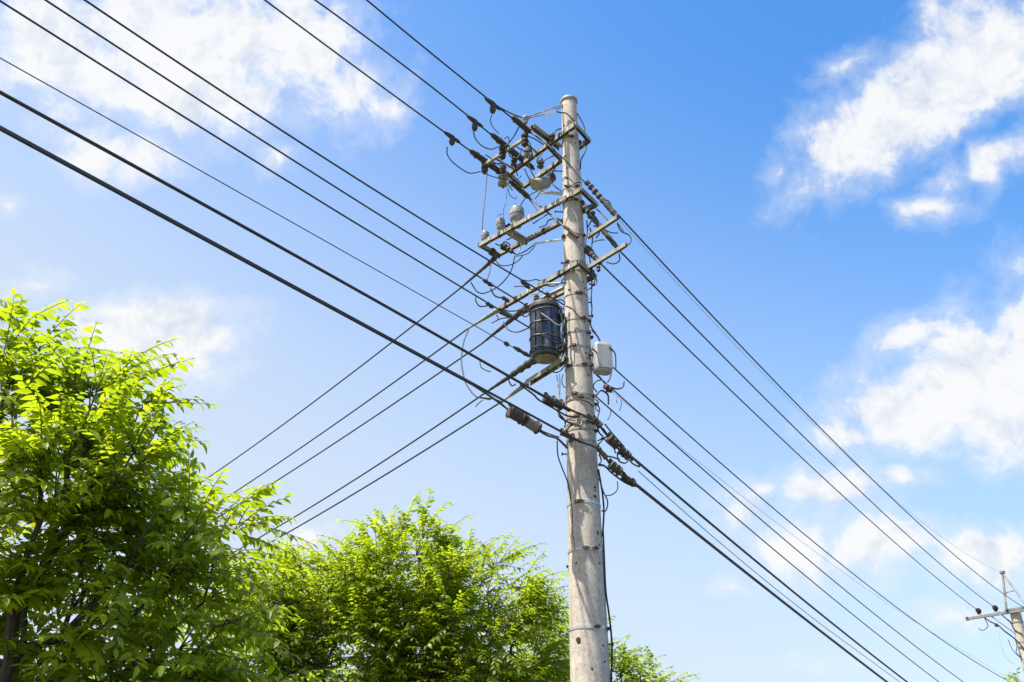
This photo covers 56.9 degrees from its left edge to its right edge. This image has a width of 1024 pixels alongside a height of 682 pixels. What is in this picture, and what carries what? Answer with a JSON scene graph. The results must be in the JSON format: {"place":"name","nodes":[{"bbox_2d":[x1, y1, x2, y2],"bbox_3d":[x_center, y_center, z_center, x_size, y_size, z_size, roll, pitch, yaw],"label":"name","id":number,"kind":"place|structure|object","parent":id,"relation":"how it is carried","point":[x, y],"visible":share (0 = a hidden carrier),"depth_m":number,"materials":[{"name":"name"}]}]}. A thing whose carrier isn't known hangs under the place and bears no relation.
{"place":"outdoors","nodes":[
{"label":"outdoors","id":0,"kind":"place"},
{"bbox_2d":[0,0,528,327],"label":"power line","id":1,"kind":"object","parent":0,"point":[130,83],"visible":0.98,"depth_m":8.70,"materials":[{"name":"rubber"}]},
{"bbox_2d":[473,131,499,149],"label":"jumper wire","id":2,"kind":"object","parent":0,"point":[482,145],"visible":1,"depth_m":12.23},
{"bbox_2d":[0,0,1023,681],"label":"sky","id":3,"kind":"structure","parent":0,"point":[839,184],"materials":[{"name":"blue"}]},
{"bbox_2d":[595,374,962,681],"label":"power line","id":4,"kind":"object","parent":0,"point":[765,523],"visible":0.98,"depth_m":13.59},
{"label":"jumper wire","id":5,"kind":"object","parent":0,"visible":0},
{"bbox_2d":[617,452,628,463],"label":"jumper wire","id":6,"kind":"object","parent":5,"relation":"attached to","point":[622,462],"visible":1,"depth_m":10.33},
{"bbox_2d":[629,457,639,466],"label":"jumper wire","id":7,"kind":"object","parent":6,"relation":"attached to","point":[631,462],"visible":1,"depth_m":10.32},
{"label":"ground","id":8,"kind":"structure","parent":0,"visible":0},
{"bbox_2d":[0,288,362,681],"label":"leafy tree","id":9,"kind":"object","parent":8,"relation":"on","point":[110,490],"visible":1,"depth_m":5.14,"materials":[{"name":"green plant"}]},
{"bbox_2d":[172,486,569,681],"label":"leafy tree","id":10,"kind":"object","parent":8,"relation":"on","point":[364,604],"visible":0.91,"depth_m":10.96,"materials":[{"name":"green plant"}]},
{"bbox_2d":[477,95,627,681],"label":"utility pole","id":11,"kind":"object","parent":8,"relation":"on","point":[589,629],"visible":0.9,"depth_m":10.95,"materials":[{"name":"concrete"}]},
{"bbox_2d":[0,127,507,409],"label":"black cable","id":12,"kind":"object","parent":11,"relation":"attached to","point":[6,132],"visible":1,"depth_m":7.59,"materials":[{"name":"rubber"}]},
{"bbox_2d":[505,404,526,424],"bbox_3d":[0.044,0.794,10.303,0.216,0.219,0.162,15,-32,-27],"label":"splice closure","id":13,"kind":"object","parent":12,"relation":"attached to","point":[516,415],"visible":0.84,"depth_m":10.25,"materials":[{"name":"black plastic"}]},
{"bbox_2d":[41,344,481,629],"bbox_3d":[-6.915,4.130,19.578,0.022,0.653,20.825,21,-34,-34],"label":"power line","id":14,"kind":"object","parent":11,"relation":"attached to","point":[363,423],"visible":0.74,"depth_m":14.35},
{"bbox_2d":[0,90,569,411],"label":"black cable","id":15,"kind":"object","parent":11,"relation":"attached to","point":[67,129],"visible":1,"depth_m":7.99,"materials":[{"name":"rubber"}]},
{"bbox_2d":[542,392,564,410],"bbox_3d":[0.467,0.677,10.581,0.269,0.175,0.116,14,-31,-24],"label":"splice closure","id":16,"kind":"object","parent":15,"relation":"attached to","point":[560,401],"visible":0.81,"depth_m":10.55,"materials":[{"name":"plastic"}]},
{"bbox_2d":[44,0,526,305],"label":"power line","id":17,"kind":"object","parent":11,"relation":"attached to","point":[153,70],"visible":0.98,"depth_m":9.07,"materials":[{"name":"rubber"}]},
{"bbox_2d":[0,125,579,442],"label":"black cable","id":18,"kind":"object","parent":11,"relation":"attached to","point":[524,411],"visible":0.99,"depth_m":8.07,"materials":[{"name":"rubber"}]},
{"bbox_2d":[103,393,483,627],"bbox_3d":[-6.658,4.760,18.750,0.022,0.928,20.223,21,-34,-34],"label":"power line","id":19,"kind":"object","parent":11,"relation":"attached to","point":[374,466],"visible":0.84,"depth_m":13.63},
{"bbox_2d":[488,358,536,390],"bbox_3d":[-0.025,0.425,11.728,0.114,0.182,0.939,21,-35,-34],"label":"dead end sleeve","id":20,"kind":"object","parent":19,"relation":"attached to","point":[528,364],"visible":0.78,"depth_m":11.57,"materials":[{"name":"rubber"}]},
{"bbox_2d":[83,0,564,304],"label":"power line","id":21,"kind":"object","parent":11,"relation":"attached to","point":[206,81],"visible":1,"depth_m":8.78,"materials":[{"name":"rubber"}]},
{"bbox_2d":[482,278,492,286],"bbox_3d":[-0.282,-0.677,10.949,0.054,0.052,0.196,-18,-33,30],"label":"line clamp","id":22,"kind":"object","parent":21,"relation":"attached to","point":[487,282],"visible":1,"depth_m":10.93,"materials":[{"name":"brown rubber"}]},
{"bbox_2d":[264,0,469,150],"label":"power line","id":23,"kind":"object","parent":11,"relation":"attached to","point":[308,32],"visible":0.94,"depth_m":11.84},
{"bbox_2d":[444,131,460,145],"bbox_3d":[-0.821,-2.747,12.915,0.082,0.169,0.301,-17,-33,29],"label":"surge arrester","id":24,"kind":"object","parent":23,"relation":"hanging from","point":[452,138],"visible":1,"depth_m":12.88,"materials":[{"name":"plastic"}]},
{"bbox_2d":[314,0,490,134],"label":"power line","id":25,"kind":"object","parent":11,"relation":"attached to","point":[362,34],"visible":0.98,"depth_m":11.80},
{"bbox_2d":[466,115,482,130],"bbox_3d":[-0.501,-2.904,12.687,0.082,0.195,0.301,-17,-33,29],"label":"surge arrester","id":26,"kind":"object","parent":25,"relation":"hanging from","point":[475,123],"visible":0.99,"depth_m":12.65,"materials":[{"name":"plastic"}]},
{"bbox_2d":[366,0,512,118],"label":"power line","id":27,"kind":"object","parent":11,"relation":"attached to","point":[414,39],"visible":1,"depth_m":11.59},
{"bbox_2d":[484,97,500,113],"bbox_3d":[-0.250,-3.036,12.270,0.082,0.191,0.301,-17,-33,29],"label":"surge arrester","id":28,"kind":"object","parent":27,"relation":"hanging from","point":[494,106],"visible":1,"depth_m":12.24,"materials":[{"name":"brown rubber"}]},
{"bbox_2d":[446,147,480,173],"bbox_3d":[-0.674,-2.381,12.471,0.118,0.453,1.126,-10,-30,18],"label":"jumper wire","id":29,"kind":"object","parent":11,"relation":"attached to","point":[457,165],"visible":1,"depth_m":12.39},
{"bbox_2d":[461,329,490,399],"bbox_3d":[-0.501,0.246,11.513,0.200,1.661,1.450,6,-29,-12],"label":"jumper wire","id":30,"kind":"object","parent":11,"relation":"hanging from","point":[463,371],"visible":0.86,"depth_m":11.44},
{"bbox_2d":[461,252,500,288],"bbox_3d":[-0.432,-0.982,13.125,0.569,0.558,0.087,-3,-28,6],"label":"dead end sleeve","id":31,"kind":"object","parent":11,"relation":"attached to","point":[485,266],"visible":0.77,"depth_m":13.11,"materials":[{"name":"metal"}]},
{"bbox_2d":[147,288,460,519],"bbox_3d":[-7.717,3.597,20.625,0.022,0.527,22.426,21,-34,-34],"label":"power line","id":32,"kind":"object","parent":31,"relation":"attached to","point":[340,381],"visible":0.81,"depth_m":15.10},
{"bbox_2d":[467,307,500,328],"bbox_3d":[-0.367,-0.306,12.645,0.590,0.148,0.074,-23,-36,36],"label":"dead end sleeve","id":33,"kind":"object","parent":11,"relation":"attached to","point":[491,313],"visible":0.87,"depth_m":12.59,"materials":[{"name":"grey metal"}]},
{"bbox_2d":[33,329,467,625],"bbox_3d":[-7.113,3.969,19.787,0.022,0.741,20.849,21,-34,-34],"label":"power line","id":34,"kind":"object","parent":33,"relation":"attached to","point":[347,414],"visible":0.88,"depth_m":14.73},
{"bbox_2d":[481,160,487,174],"bbox_3d":[-0.384,-2.462,13.316,0.097,0.275,0.097,0,-28,0],"label":"pin insulator","id":35,"kind":"object","parent":11,"relation":"attached to","point":[484,168],"visible":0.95,"depth_m":13.26,"materials":[{"name":"brown ceramic"}]},
{"bbox_2d":[469,149,500,173],"bbox_3d":[-0.342,-2.522,13.394,0.110,0.121,0.743,-23,-36,36],"label":"insulator cover","id":36,"kind":"object","parent":11,"relation":"attached to","point":[477,155],"visible":0.85,"depth_m":13.29,"materials":[{"name":"plastic"}]},
{"bbox_2d":[482,172,487,229],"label":"jumper wire","id":37,"kind":"object","parent":11,"relation":"attached to","point":[484,201],"visible":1,"depth_m":13.13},
{"bbox_2d":[481,231,489,245],"bbox_3d":[-0.375,-1.445,13.210,0.122,0.220,0.122,0,-28,0],"label":"fuse cutout","id":38,"kind":"object","parent":11,"relation":"attached to","point":[485,235],"visible":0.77,"depth_m":13.18,"materials":[{"name":"grey ceramic"}]},
{"bbox_2d":[470,256,514,293],"bbox_3d":[-0.264,-0.908,12.003,0.126,1.097,1.229,-13,-31,23],"label":"jumper wire","id":39,"kind":"object","parent":11,"relation":"attached to","point":[498,285],"visible":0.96,"depth_m":11.99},
{"bbox_2d":[488,248,499,258],"bbox_3d":[-0.250,-1.203,13.010,0.169,0.184,0.117,-20,-34,33],"label":"funnel insulator","id":40,"kind":"object","parent":11,"relation":"attached to","point":[493,252],"visible":1,"depth_m":12.99,"materials":[{"name":"ceramic"}]},
{"bbox_2d":[496,217,504,230],"bbox_3d":[-0.155,-1.584,12.992,0.132,0.267,0.133,0,-28,0],"label":"fuse cutout","id":41,"kind":"object","parent":11,"relation":"attached to","point":[500,223],"visible":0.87,"depth_m":12.95,"materials":[{"name":"grey ceramic"}]},
{"bbox_2d":[499,145,505,160],"bbox_3d":[-0.133,-2.610,13.039,0.096,0.275,0.097,0,-28,0],"label":"pin insulator","id":42,"kind":"object","parent":11,"relation":"attached to","point":[502,154],"visible":0.98,"depth_m":12.99,"materials":[{"name":"brown ceramic"}]},
{"bbox_2d":[498,174,508,188],"bbox_3d":[-0.124,-2.309,13.476,0.164,0.315,0.172,0,-28,0],"label":"spool insulator","id":43,"kind":"object","parent":11,"relation":"attached to","point":[502,182],"visible":0.88,"depth_m":13.42,"materials":[{"name":"grey ceramic"}]},
{"bbox_2d":[481,303,528,343],"bbox_3d":[-0.094,-0.217,12.267,0.103,0.206,0.978,20,-34,-33],"label":"dead end sleeve","id":44,"kind":"object","parent":11,"relation":"attached to","point":[517,314],"visible":0.91,"depth_m":12.15,"materials":[{"name":"rubber"}]},
{"bbox_2d":[500,243,515,253],"bbox_3d":[-0.057,-1.272,13.041,0.226,0.208,0.109,-11,-30,19],"label":"funnel insulator","id":45,"kind":"object","parent":11,"relation":"hanging from","point":[504,247],"visible":0.91,"depth_m":13.03,"materials":[{"name":"ceramic"}]},
{"bbox_2d":[490,133,534,169],"bbox_3d":[0.012,-2.645,13.192,0.106,0.155,0.919,-23,-36,36],"label":"insulator cover","id":46,"kind":"object","parent":11,"relation":"attached to","point":[501,141],"visible":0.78,"depth_m":13.13,"materials":[{"name":"plastic"}]},
{"bbox_2d":[504,382,528,399],"bbox_3d":[0.046,0.625,11.685,0.068,0.145,0.427,24,-36,-37],"label":"dead end sleeve","id":47,"kind":"object","parent":11,"relation":"attached to","point":[518,389],"visible":0.77,"depth_m":11.65,"materials":[{"name":"grey metal"}]},
{"bbox_2d":[103,401,502,636],"bbox_3d":[-6.422,4.836,18.526,0.022,0.913,20.192,21,-34,-34],"label":"power line","id":48,"kind":"object","parent":47,"relation":"attached to","point":[492,407],"visible":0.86,"depth_m":13.40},
{"bbox_2d":[509,205,524,228],"bbox_3d":[0.068,-1.695,12.855,0.205,0.330,0.205,0,-28,0],"label":"fuse cutout","id":49,"kind":"object","parent":11,"relation":"attached to","point":[516,213],"visible":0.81,"depth_m":12.79,"materials":[{"name":"grey ceramic"}]},
{"bbox_2d":[509,180,529,198],"bbox_3d":[0.112,-2.215,13.799,0.096,0.140,0.443,-23,-36,36],"label":"insulator cover","id":50,"kind":"object","parent":11,"relation":"attached to","point":[524,193],"visible":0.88,"depth_m":13.77,"materials":[{"name":"plastic"}]},
{"bbox_2d":[511,116,530,133],"bbox_3d":[0.125,-2.903,12.668,0.101,0.124,0.374,-23,-36,36],"label":"insulator cover","id":51,"kind":"object","parent":11,"relation":"attached to","point":[521,124],"visible":0.96,"depth_m":12.64,"materials":[{"name":"plastic"}]},
{"bbox_2d":[513,346,530,357],"bbox_3d":[0.115,0.125,10.834,0.054,0.052,0.312,-21,-35,34],"label":"line clamp","id":52,"kind":"object","parent":11,"relation":"attached to","point":[524,353],"visible":1,"depth_m":10.82,"materials":[{"name":"brown rubber"}]},
{"bbox_2d":[521,132,527,147],"bbox_3d":[0.174,-2.736,12.802,0.097,0.275,0.097,0,-28,0],"label":"pin insulator","id":53,"kind":"object","parent":11,"relation":"attached to","point":[524,140],"visible":0.97,"depth_m":12.75,"materials":[{"name":"brown ceramic"}]},
{"bbox_2d":[523,146,530,158],"bbox_3d":[0.213,-2.628,13.106,0.120,0.231,0.126,0,-28,0],"label":"spool insulator","id":54,"kind":"object","parent":11,"relation":"attached to","point":[527,154],"visible":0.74,"depth_m":13.06,"materials":[{"name":"grey ceramic"}]},
{"bbox_2d":[537,157,544,169],"bbox_3d":[0.405,-2.509,13.329,0.109,0.210,0.114,0,-28,0],"label":"spool insulator","id":55,"kind":"object","parent":11,"relation":"attached to","point":[540,166],"visible":0.88,"depth_m":13.29,"materials":[{"name":"brown ceramic"}]},
{"bbox_2d":[527,286,563,306],"bbox_3d":[0.418,-0.568,11.793,0.574,0.116,0.104,-20,-34,33],"label":"support bar","id":56,"kind":"object","parent":11,"relation":"attached to","point":[555,291],"visible":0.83,"depth_m":11.68,"materials":[{"name":"grey metal"}]},
{"bbox_2d":[528,197,563,226],"bbox_3d":[0.500,-1.648,12.374,0.079,1.136,0.911,23,-36,-37],"label":"jumper wire","id":57,"kind":"object","parent":11,"relation":"attached to","point":[551,215],"visible":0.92,"depth_m":12.34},
{"bbox_2d":[530,172,562,195],"bbox_3d":[0.453,-2.123,12.747,0.490,0.490,0.189,20,-34,-33],"label":"drum switch","id":58,"kind":"object","parent":11,"relation":"attached to","point":[540,185],"visible":0.94,"depth_m":12.61,"materials":[{"name":"grey metal"}]},
{"bbox_2d":[536,152,556,163],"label":"jumper wire","id":59,"kind":"object","parent":11,"relation":"attached to","point":[545,159],"visible":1,"depth_m":12.75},
{"bbox_2d":[529,292,565,363],"bbox_3d":[0.421,-0.158,11.387,0.433,0.880,0.390,0,-28,0],"label":"pole transformer","id":60,"kind":"object","parent":11,"relation":"attached to","point":[543,350],"visible":0.95,"depth_m":11.22,"materials":[{"name":"black metal"}]},
{"bbox_2d":[0,57,512,347],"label":"telephone wire","id":61,"kind":"object","parent":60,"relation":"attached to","point":[236,191],"visible":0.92,"depth_m":8.55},
{"bbox_2d":[503,321,528,332],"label":"jumper wire","id":62,"kind":"object","parent":60,"relation":"attached to","point":[514,331],"visible":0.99,"depth_m":11.68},
{"bbox_2d":[529,327,559,347],"bbox_3d":[0.382,-0.047,11.051,0.369,0.281,0.043,-1,-28,3],"label":"jumper wire","id":63,"kind":"object","parent":60,"relation":"attached to","point":[544,336],"visible":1,"depth_m":11.04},
{"bbox_2d":[520,384,574,417],"bbox_3d":[0.386,0.675,10.523,0.681,0.280,0.058,13,-31,-23],"label":"cable strand","id":64,"kind":"object","parent":11,"relation":"attached to","point":[538,399],"visible":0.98,"depth_m":10.52},
{"bbox_2d":[531,132,584,181],"bbox_3d":[0.659,-2.331,12.339,0.950,1.382,0.084,-9,-29,17],"label":"jumper wire","id":65,"kind":"object","parent":11,"relation":"attached to","point":[562,157],"visible":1,"depth_m":12.37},
{"bbox_2d":[559,310,564,359],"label":"jumper wire","id":66,"kind":"object","parent":11,"relation":"attached to","point":[562,334],"visible":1,"depth_m":11.15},
{"bbox_2d":[560,306,564,354],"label":"jumper wire","id":67,"kind":"object","parent":11,"relation":"attached to","point":[563,328],"visible":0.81,"depth_m":11.26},
{"bbox_2d":[557,441,571,499],"bbox_3d":[0.569,1.409,10.317,0.159,0.666,0.022,7,-29,-12],"label":"drop cable","id":68,"kind":"object","parent":11,"relation":"attached to","point":[563,472],"visible":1,"depth_m":10.30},
{"bbox_2d":[557,408,579,426],"bbox_3d":[0.627,0.856,10.582,0.267,0.265,0.053,-9,-29,16],"label":"cable strand","id":69,"kind":"object","parent":11,"relation":"attached to","point":[560,417],"visible":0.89,"depth_m":10.54},
{"bbox_2d":[563,225,578,238],"bbox_3d":[0.746,-1.371,11.862,0.202,0.233,0.048,-11,-30,19],"label":"dead end sleeve","id":70,"kind":"object","parent":11,"relation":"attached to","point":[572,232],"visible":1,"depth_m":11.84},
{"bbox_2d":[571,500,574,548],"bbox_3d":[0.650,1.960,10.049,0.032,0.562,0.011,9,-29,-16],"label":"drop cable","id":71,"kind":"object","parent":11,"relation":"attached to","point":[572,525],"visible":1,"depth_m":10.04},
{"bbox_2d":[565,406,593,420],"bbox_3d":[0.789,0.827,10.574,0.424,0.249,0.037,-1,-28,2],"label":"cable strand","id":72,"kind":"object","parent":11,"relation":"attached to","point":[579,413],"visible":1,"depth_m":10.57},
{"bbox_2d":[592,415,602,428],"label":"splice closure","id":73,"kind":"object","parent":72,"relation":"attached to","point":[597,423],"visible":1,"depth_m":10.48,"materials":[{"name":"plastic"}]},
{"bbox_2d":[577,113,586,169],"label":"jumper wire","id":74,"kind":"object","parent":11,"relation":"attached to","point":[584,139],"visible":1,"depth_m":12.69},
{"bbox_2d":[585,220,595,289],"bbox_3d":[0.974,-1.079,11.786,0.114,1.040,0.018,0,-28,0],"label":"jumper wire","id":75,"kind":"object","parent":11,"relation":"attached to","point":[589,256],"visible":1,"depth_m":11.75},
{"bbox_2d":[584,245,601,264],"bbox_3d":[1.003,-1.062,11.743,0.110,0.368,0.289,20,-34,-32],"label":"dead end sleeve","id":76,"kind":"object","parent":11,"relation":"attached to","point":[591,253],"visible":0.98,"depth_m":11.75,"materials":[{"name":"ceramic"}]},
{"bbox_2d":[590,269,595,332],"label":"jumper wire","id":77,"kind":"object","parent":11,"relation":"attached to","point":[591,303],"visible":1,"depth_m":11.43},
{"bbox_2d":[580,201,617,247],"bbox_3d":[1.098,-1.454,11.919,0.555,0.923,0.103,-14,-31,24],"label":"dead end sleeve","id":78,"kind":"object","parent":11,"relation":"attached to","point":[597,223],"visible":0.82,"depth_m":11.92,"materials":[{"name":"ceramic"}]},
{"bbox_2d":[588,342,612,375],"bbox_3d":[0.977,0.190,11.110,0.400,0.405,0.234,0,-28,0],"label":"equipment box","id":79,"kind":"object","parent":11,"relation":"attached to","point":[602,362],"visible":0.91,"depth_m":11.02,"materials":[{"name":"white paint"}]},
{"bbox_2d":[597,343,612,368],"bbox_3d":[1.086,0.175,11.023,0.179,0.296,0.016,8,-29,-14],"label":"door panel","id":80,"kind":"structure","parent":79,"relation":"in","point":[605,359],"depth_m":11.01,"materials":[{"name":"white paint"}]},
{"bbox_2d":[584,180,619,218],"bbox_3d":[1.134,-1.777,11.872,0.439,0.664,0.088,-8,-29,15],"label":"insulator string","id":81,"kind":"object","parent":11,"relation":"attached to","point":[606,204],"visible":0.93,"depth_m":11.85,"materials":[{"name":"ceramic"}]},
{"bbox_2d":[576,438,627,479],"bbox_3d":[0.963,1.280,10.362,0.792,0.560,0.096,5,-28,-8],"label":"cable strand","id":82,"kind":"object","parent":11,"relation":"attached to","point":[593,446],"visible":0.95,"depth_m":10.38},
{"bbox_2d":[560,428,574,440],"bbox_3d":[0.612,1.035,10.424,0.175,0.127,0.070,10,-30,-18],"label":"splice closure","id":83,"kind":"object","parent":82,"relation":"attached to","point":[571,434],"visible":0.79,"depth_m":10.40,"materials":[{"name":"plastic"}]},
{"bbox_2d":[596,445,608,459],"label":"splice closure","id":84,"kind":"object","parent":82,"relation":"attached to","point":[601,452],"visible":1,"depth_m":10.35,"materials":[{"name":"plastic"}]},
{"bbox_2d":[607,458,622,475],"bbox_3d":[1.129,1.382,10.331,0.173,0.180,0.107,13,-31,-23],"label":"splice closure","id":85,"kind":"object","parent":82,"relation":"attached to","point":[615,468],"visible":1,"depth_m":10.29,"materials":[{"name":"plastic"}]},
{"bbox_2d":[599,463,636,486],"bbox_3d":[1.157,1.467,10.315,0.430,0.235,0.029,7,-29,-12],"label":"cable strand","id":86,"kind":"object","parent":82,"relation":"attached to","point":[616,476],"visible":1,"depth_m":10.30},
{"bbox_2d":[621,471,635,486],"bbox_3d":[1.276,1.513,10.335,0.174,0.167,0.084,9,-29,-17],"label":"splice closure","id":87,"kind":"object","parent":82,"relation":"attached to","point":[630,480],"visible":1,"depth_m":10.30,"materials":[{"name":"plastic"}]},
{"bbox_2d":[598,478,607,511],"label":"jumper wire","id":88,"kind":"object","parent":11,"relation":"attached to","point":[604,495],"visible":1,"depth_m":10.29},
{"bbox_2d":[597,469,612,681],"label":"drop cable","id":89,"kind":"object","parent":11,"relation":"attached to","point":[605,581],"visible":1,"depth_m":9.89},
{"bbox_2d":[603,384,612,392],"bbox_3d":[1.097,0.538,10.798,0.112,0.096,0.096,0,-28,0],"label":"line clamp","id":90,"kind":"object","parent":11,"relation":"attached to","point":[607,388],"visible":1,"depth_m":10.77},
{"bbox_2d":[596,390,608,404],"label":"jumper wire","id":91,"kind":"object","parent":90,"relation":"attached to","point":[605,392],"visible":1,"depth_m":10.77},
{"bbox_2d":[612,392,1013,680],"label":"telephone wire","id":92,"kind":"object","parent":90,"relation":"attached to","point":[780,525],"visible":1,"depth_m":13.77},
{"bbox_2d":[600,426,632,460],"bbox_3d":[1.146,1.110,10.473,0.413,0.426,0.047,8,-29,-15],"label":"cable strand","id":93,"kind":"object","parent":11,"relation":"attached to","point":[605,433],"visible":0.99,"depth_m":10.47},
{"bbox_2d":[606,432,619,448],"bbox_3d":[1.122,1.105,10.455,0.166,0.182,0.102,15,-31,-26],"label":"splice closure","id":94,"kind":"object","parent":93,"relation":"attached to","point":[611,440],"visible":1,"depth_m":10.41,"materials":[{"name":"plastic"}]},
{"bbox_2d":[604,424,624,446],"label":"jumper wire","id":95,"kind":"object","parent":94,"relation":"attached to","point":[611,432],"visible":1,"depth_m":10.47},
{"bbox_2d":[618,444,631,459],"bbox_3d":[1.247,1.235,10.459,0.158,0.170,0.102,12,-30,-22],"label":"splice closure","id":96,"kind":"object","parent":93,"relation":"attached to","point":[623,452],"visible":0.96,"depth_m":10.42,"materials":[{"name":"plastic"}]},
{"bbox_2d":[635,483,887,681],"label":"black cable","id":97,"kind":"object","parent":11,"relation":"attached to","point":[644,491],"visible":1,"depth_m":12.16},
{"bbox_2d":[595,395,938,681],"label":"power line","id":98,"kind":"object","parent":11,"relation":"attached to","point":[749,528],"visible":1,"depth_m":13.04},
{"bbox_2d":[638,471,899,681],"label":"telephone wire","id":99,"kind":"object","parent":11,"relation":"attached to","point":[756,573],"visible":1,"depth_m":12.19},
{"bbox_2d":[631,455,907,681],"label":"black cable","id":100,"kind":"object","parent":11,"relation":"attached to","point":[735,544],"visible":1,"depth_m":12.49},
{"bbox_2d":[601,264,976,609],"bbox_3d":[8.352,4.057,21.646,0.021,0.602,26.606,-17,-32,29],"label":"power line","id":101,"kind":"object","parent":11,"relation":"attached to","point":[609,272],"visible":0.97,"depth_m":15.40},
{"bbox_2d":[591,348,1005,679],"bbox_3d":[10.377,6.628,21.751,0.017,1.444,31.493,-19,-34,32],"label":"power line","id":102,"kind":"object","parent":11,"relation":"attached to","point":[775,509],"visible":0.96,"depth_m":14.01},
{"bbox_2d":[620,251,993,606],"bbox_3d":[8.647,3.914,21.329,0.021,0.648,26.556,-17,-33,29],"label":"power line","id":103,"kind":"object","parent":11,"relation":"attached to","point":[657,289],"visible":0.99,"depth_m":14.97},
{"bbox_2d":[617,213,1023,607],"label":"power line","id":104,"kind":"object","parent":11,"relation":"attached to","point":[646,245],"visible":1,"depth_m":15.13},
{"bbox_2d":[497,604,700,681],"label":"leafy tree","id":105,"kind":"object","parent":8,"relation":"on","point":[625,663],"visible":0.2,"depth_m":14.21,"materials":[{"name":"green plant"}]},
{"bbox_2d":[965,570,1023,671],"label":"utility pole","id":106,"kind":"object","parent":8,"relation":"on","point":[1017,622],"visible":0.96,"depth_m":31.25,"materials":[{"name":"concrete"}]},
{"bbox_2d":[619,220,997,570],"bbox_3d":[8.817,3.166,21.987,0.007,1.172,27.177,-18,-33,31],"label":"earth wire","id":107,"kind":"object","parent":106,"relation":"attached to","point":[769,380],"visible":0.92,"depth_m":16.36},
{"bbox_2d":[985,618,1023,648],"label":"jumper wire","id":108,"kind":"object","parent":106,"relation":"attached to","point":[1006,632],"visible":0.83,"depth_m":31.03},
{"bbox_2d":[1003,666,1021,681],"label":"leafy tree","id":109,"kind":"object","parent":8,"relation":"on","point":[1016,679],"visible":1,"depth_m":23.55,"materials":[{"name":"green plant"}]},
{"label":"cable strand","id":110,"kind":"object","parent":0,"visible":0},
{"bbox_2d":[521,415,541,433],"bbox_3d":[0.215,0.909,10.378,0.235,0.211,0.139,17,-32,-29],"label":"splice closure","id":111,"kind":"object","parent":110,"relation":"attached to","point":[531,424],"visible":0.88,"depth_m":10.33,"materials":[{"name":"grey plastic"}]},
{"bbox_2d":[540,430,567,448],"bbox_3d":[0.458,1.084,10.424,0.351,0.183,0.041,10,-30,-18],"label":"cable strand","id":112,"kind":"object","parent":111,"relation":"attached to","point":[557,438],"visible":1,"depth_m":10.42,"materials":[{"name":"brown rubber"}]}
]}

